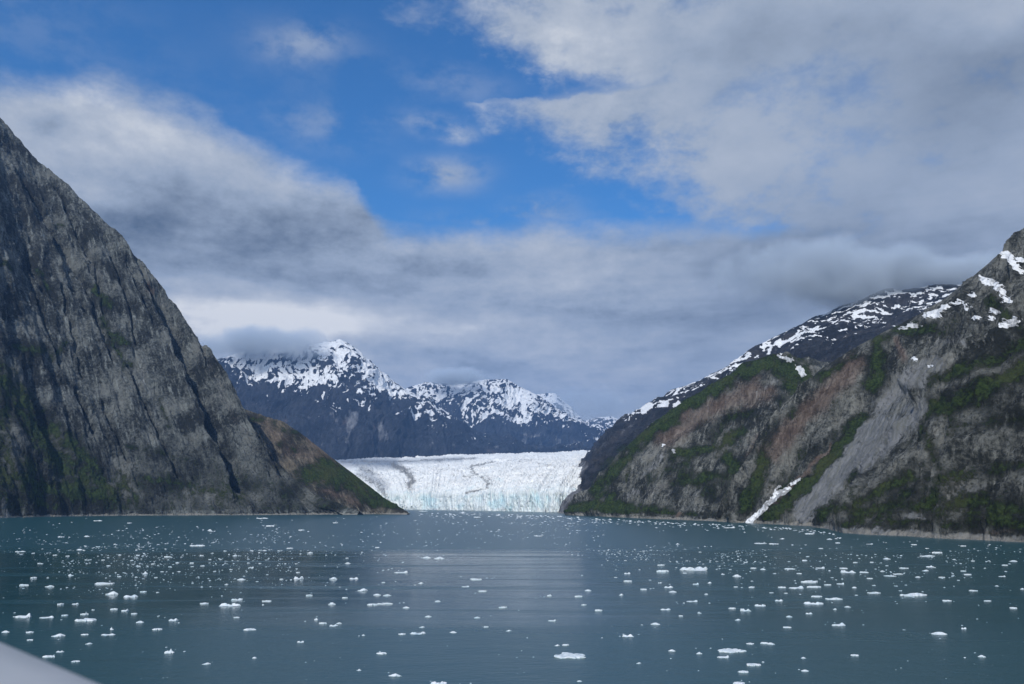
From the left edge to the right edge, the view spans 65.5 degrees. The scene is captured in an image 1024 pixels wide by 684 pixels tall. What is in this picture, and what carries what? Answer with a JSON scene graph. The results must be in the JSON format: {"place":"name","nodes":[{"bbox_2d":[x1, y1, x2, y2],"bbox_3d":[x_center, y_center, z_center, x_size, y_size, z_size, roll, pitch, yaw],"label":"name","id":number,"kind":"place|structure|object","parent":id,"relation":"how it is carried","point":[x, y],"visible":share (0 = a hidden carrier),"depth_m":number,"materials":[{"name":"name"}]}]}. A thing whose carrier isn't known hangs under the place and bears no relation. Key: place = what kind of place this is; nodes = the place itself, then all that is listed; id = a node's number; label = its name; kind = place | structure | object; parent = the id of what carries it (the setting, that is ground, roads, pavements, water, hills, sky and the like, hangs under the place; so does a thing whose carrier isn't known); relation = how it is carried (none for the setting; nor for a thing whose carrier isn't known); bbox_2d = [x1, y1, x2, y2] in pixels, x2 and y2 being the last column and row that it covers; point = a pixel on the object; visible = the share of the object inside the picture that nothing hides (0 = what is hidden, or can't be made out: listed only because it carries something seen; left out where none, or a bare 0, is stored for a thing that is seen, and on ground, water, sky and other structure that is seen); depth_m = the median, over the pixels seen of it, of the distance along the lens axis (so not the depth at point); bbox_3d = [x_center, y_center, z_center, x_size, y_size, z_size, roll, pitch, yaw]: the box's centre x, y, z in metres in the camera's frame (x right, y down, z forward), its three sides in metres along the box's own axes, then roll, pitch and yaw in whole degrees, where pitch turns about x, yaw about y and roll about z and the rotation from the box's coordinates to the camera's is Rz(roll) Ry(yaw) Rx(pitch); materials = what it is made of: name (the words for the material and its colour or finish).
{"place":"outdoors","nodes":[
{"label":"outdoors","id":0,"kind":"place"},
{"bbox_2d":[0,643,96,683],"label":"ship rail","id":1,"kind":"object","parent":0,"point":[18,666],"visible":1,"depth_m":1.28,"materials":[{"name":"metal"}]},
{"bbox_2d":[0,118,364,517],"bbox_3d":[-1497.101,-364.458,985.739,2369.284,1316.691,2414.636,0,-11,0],"label":"mountain","id":2,"kind":"structure","parent":0,"point":[118,395],"depth_m":1814.23,"materials":[{"name":"grey stone"}]},
{"bbox_2d":[245,409,409,514],"bbox_3d":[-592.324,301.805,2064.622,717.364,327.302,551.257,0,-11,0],"label":"headland","id":3,"kind":"structure","parent":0,"point":[303,460],"depth_m":2003.72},
{"bbox_2d":[217,339,590,459],"bbox_3d":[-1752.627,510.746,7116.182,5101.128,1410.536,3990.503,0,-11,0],"label":"mountain","id":4,"kind":"structure","parent":0,"point":[338,399],"depth_m":6941.08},
{"bbox_2d":[336,450,589,511],"bbox_3d":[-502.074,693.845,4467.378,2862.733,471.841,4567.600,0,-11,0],"label":"glacier","id":5,"kind":"object","parent":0,"point":[535,482],"visible":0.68,"depth_m":3366.26,"materials":[{"name":"white ice"}]},
{"bbox_2d":[406,379,604,447],"bbox_3d":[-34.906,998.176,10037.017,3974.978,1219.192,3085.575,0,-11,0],"label":"mountain","id":6,"kind":"structure","parent":0,"point":[501,407],"depth_m":9969.21,"materials":[{"name":"white snow"}]},
{"bbox_2d":[0,509,1023,683],"bbox_3d":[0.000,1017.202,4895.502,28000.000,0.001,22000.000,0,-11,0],"label":"water","id":7,"kind":"structure","parent":0,"point":[522,573],"depth_m":206.76,"materials":[{"name":"teal liquid"}]},
{"bbox_2d":[15,613,31,617],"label":"ice floe","id":8,"kind":"object","parent":7,"relation":"on","point":[26,616],"visible":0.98,"depth_m":177.44,"materials":[{"name":"white ice"}]},
{"bbox_2d":[74,618,95,621],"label":"ice floe","id":9,"kind":"object","parent":7,"relation":"on","point":[85,619],"visible":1,"depth_m":172.29,"materials":[{"name":"white ice"}]},
{"bbox_2d":[95,582,114,584],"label":"ice floe","id":10,"kind":"object","parent":7,"relation":"on","point":[100,583],"visible":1,"depth_m":250.16,"materials":[{"name":"white ice"}]},
{"bbox_2d":[105,591,117,594],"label":"ice floe","id":11,"kind":"object","parent":7,"relation":"on","point":[113,593],"visible":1,"depth_m":221.99,"materials":[{"name":"white ice"}]},
{"bbox_2d":[124,595,137,597],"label":"ice floe","id":12,"kind":"object","parent":7,"relation":"on","point":[128,596],"visible":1,"depth_m":215.75,"materials":[{"name":"white ice"}]},
{"bbox_2d":[164,649,174,653],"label":"ice floe","id":13,"kind":"object","parent":7,"relation":"on","point":[168,652],"visible":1,"depth_m":135.32,"materials":[{"name":"white ice"}]},
{"bbox_2d":[220,603,240,606],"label":"ice floe","id":14,"kind":"object","parent":7,"relation":"on","point":[228,605],"visible":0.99,"depth_m":197.50,"materials":[{"name":"white ice"}]},
{"bbox_2d":[410,632,425,634],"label":"ice floe","id":15,"kind":"object","parent":7,"relation":"on","point":[414,633],"visible":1,"depth_m":155.30,"materials":[{"name":"white ice"}]},
{"bbox_2d":[431,681,446,683],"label":"ice floe","id":16,"kind":"object","parent":7,"relation":"on","point":[434,682],"visible":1,"depth_m":112.16,"materials":[{"name":"white ice"}]},
{"bbox_2d":[3,513,1014,683],"bbox_3d":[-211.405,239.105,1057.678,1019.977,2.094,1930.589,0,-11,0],"label":"brash ice","id":17,"kind":"structure","parent":7,"relation":"on","point":[485,542],"depth_m":438.25,"materials":[{"name":"white ice"}]},
{"bbox_2d":[554,652,585,658],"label":"ice floe","id":18,"kind":"object","parent":7,"relation":"on","point":[564,655],"visible":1,"depth_m":131.51,"materials":[{"name":"white ice"}]},
{"bbox_2d":[680,567,707,570],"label":"ice floe","id":19,"kind":"object","parent":7,"relation":"on","point":[693,569],"visible":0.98,"depth_m":301.66,"materials":[{"name":"white ice"}]},
{"bbox_2d":[718,648,745,652],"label":"ice floe","id":20,"kind":"object","parent":7,"relation":"on","point":[728,650],"visible":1,"depth_m":136.44,"materials":[{"name":"white ice"}]},
{"bbox_2d":[747,663,760,665],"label":"ice floe","id":21,"kind":"object","parent":7,"relation":"on","point":[751,664],"visible":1,"depth_m":124.88,"materials":[{"name":"white ice"}]},
{"bbox_2d":[789,586,802,588],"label":"ice floe","id":22,"kind":"object","parent":7,"relation":"on","point":[800,587],"visible":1,"depth_m":238.42,"materials":[{"name":"white ice"}]},
{"bbox_2d":[801,580,817,582],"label":"ice floe","id":23,"kind":"object","parent":7,"relation":"on","point":[809,581],"visible":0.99,"depth_m":255.71,"materials":[{"name":"white ice"}]},
{"bbox_2d":[803,602,822,604],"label":"ice floe","id":24,"kind":"object","parent":7,"relation":"on","point":[818,603],"visible":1,"depth_m":201.23,"materials":[{"name":"white ice"}]},
{"bbox_2d":[825,598,841,599],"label":"ice floe","id":25,"kind":"object","parent":7,"relation":"on","point":[833,598],"visible":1,"depth_m":210.63,"materials":[{"name":"white ice"}]},
{"bbox_2d":[832,623,845,625],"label":"ice floe","id":26,"kind":"object","parent":7,"relation":"on","point":[841,624],"visible":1,"depth_m":165.91,"materials":[{"name":"white ice"}]},
{"bbox_2d":[900,593,926,596],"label":"ice floe","id":27,"kind":"object","parent":7,"relation":"on","point":[914,594],"visible":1,"depth_m":218.74,"materials":[{"name":"white ice"}]},
{"bbox_2d":[931,632,946,634],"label":"ice floe","id":28,"kind":"object","parent":7,"relation":"on","point":[938,633],"visible":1,"depth_m":154.51,"materials":[{"name":"white ice"}]},
{"bbox_2d":[0,0,1023,420],"label":"sky","id":29,"kind":"structure","parent":0,"point":[601,206],"materials":[{"name":"blue"}]},
{"bbox_2d":[537,393,617,430],"bbox_3d":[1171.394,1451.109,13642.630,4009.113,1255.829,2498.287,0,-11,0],"label":"mountain","id":30,"kind":"structure","parent":0,"point":[561,405],"depth_m":13779.99,"materials":[{"name":"white snow"}]},
{"bbox_2d":[563,351,829,520],"bbox_3d":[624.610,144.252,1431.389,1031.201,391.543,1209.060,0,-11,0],"label":"mountain","id":31,"kind":"structure","parent":0,"point":[684,459],"depth_m":1399.17,"materials":[{"name":"grey stone"}]},
{"bbox_2d":[558,284,961,512],"bbox_3d":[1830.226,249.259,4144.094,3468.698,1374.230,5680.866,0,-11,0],"label":"mountain","id":32,"kind":"structure","parent":0,"point":[835,334],"depth_m":2787.26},
{"bbox_2d":[716,228,1023,541],"bbox_3d":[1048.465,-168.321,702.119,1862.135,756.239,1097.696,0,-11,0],"label":"mountain","id":33,"kind":"structure","parent":0,"point":[913,426],"depth_m":763.21,"materials":[{"name":"grey stone"}]}
]}

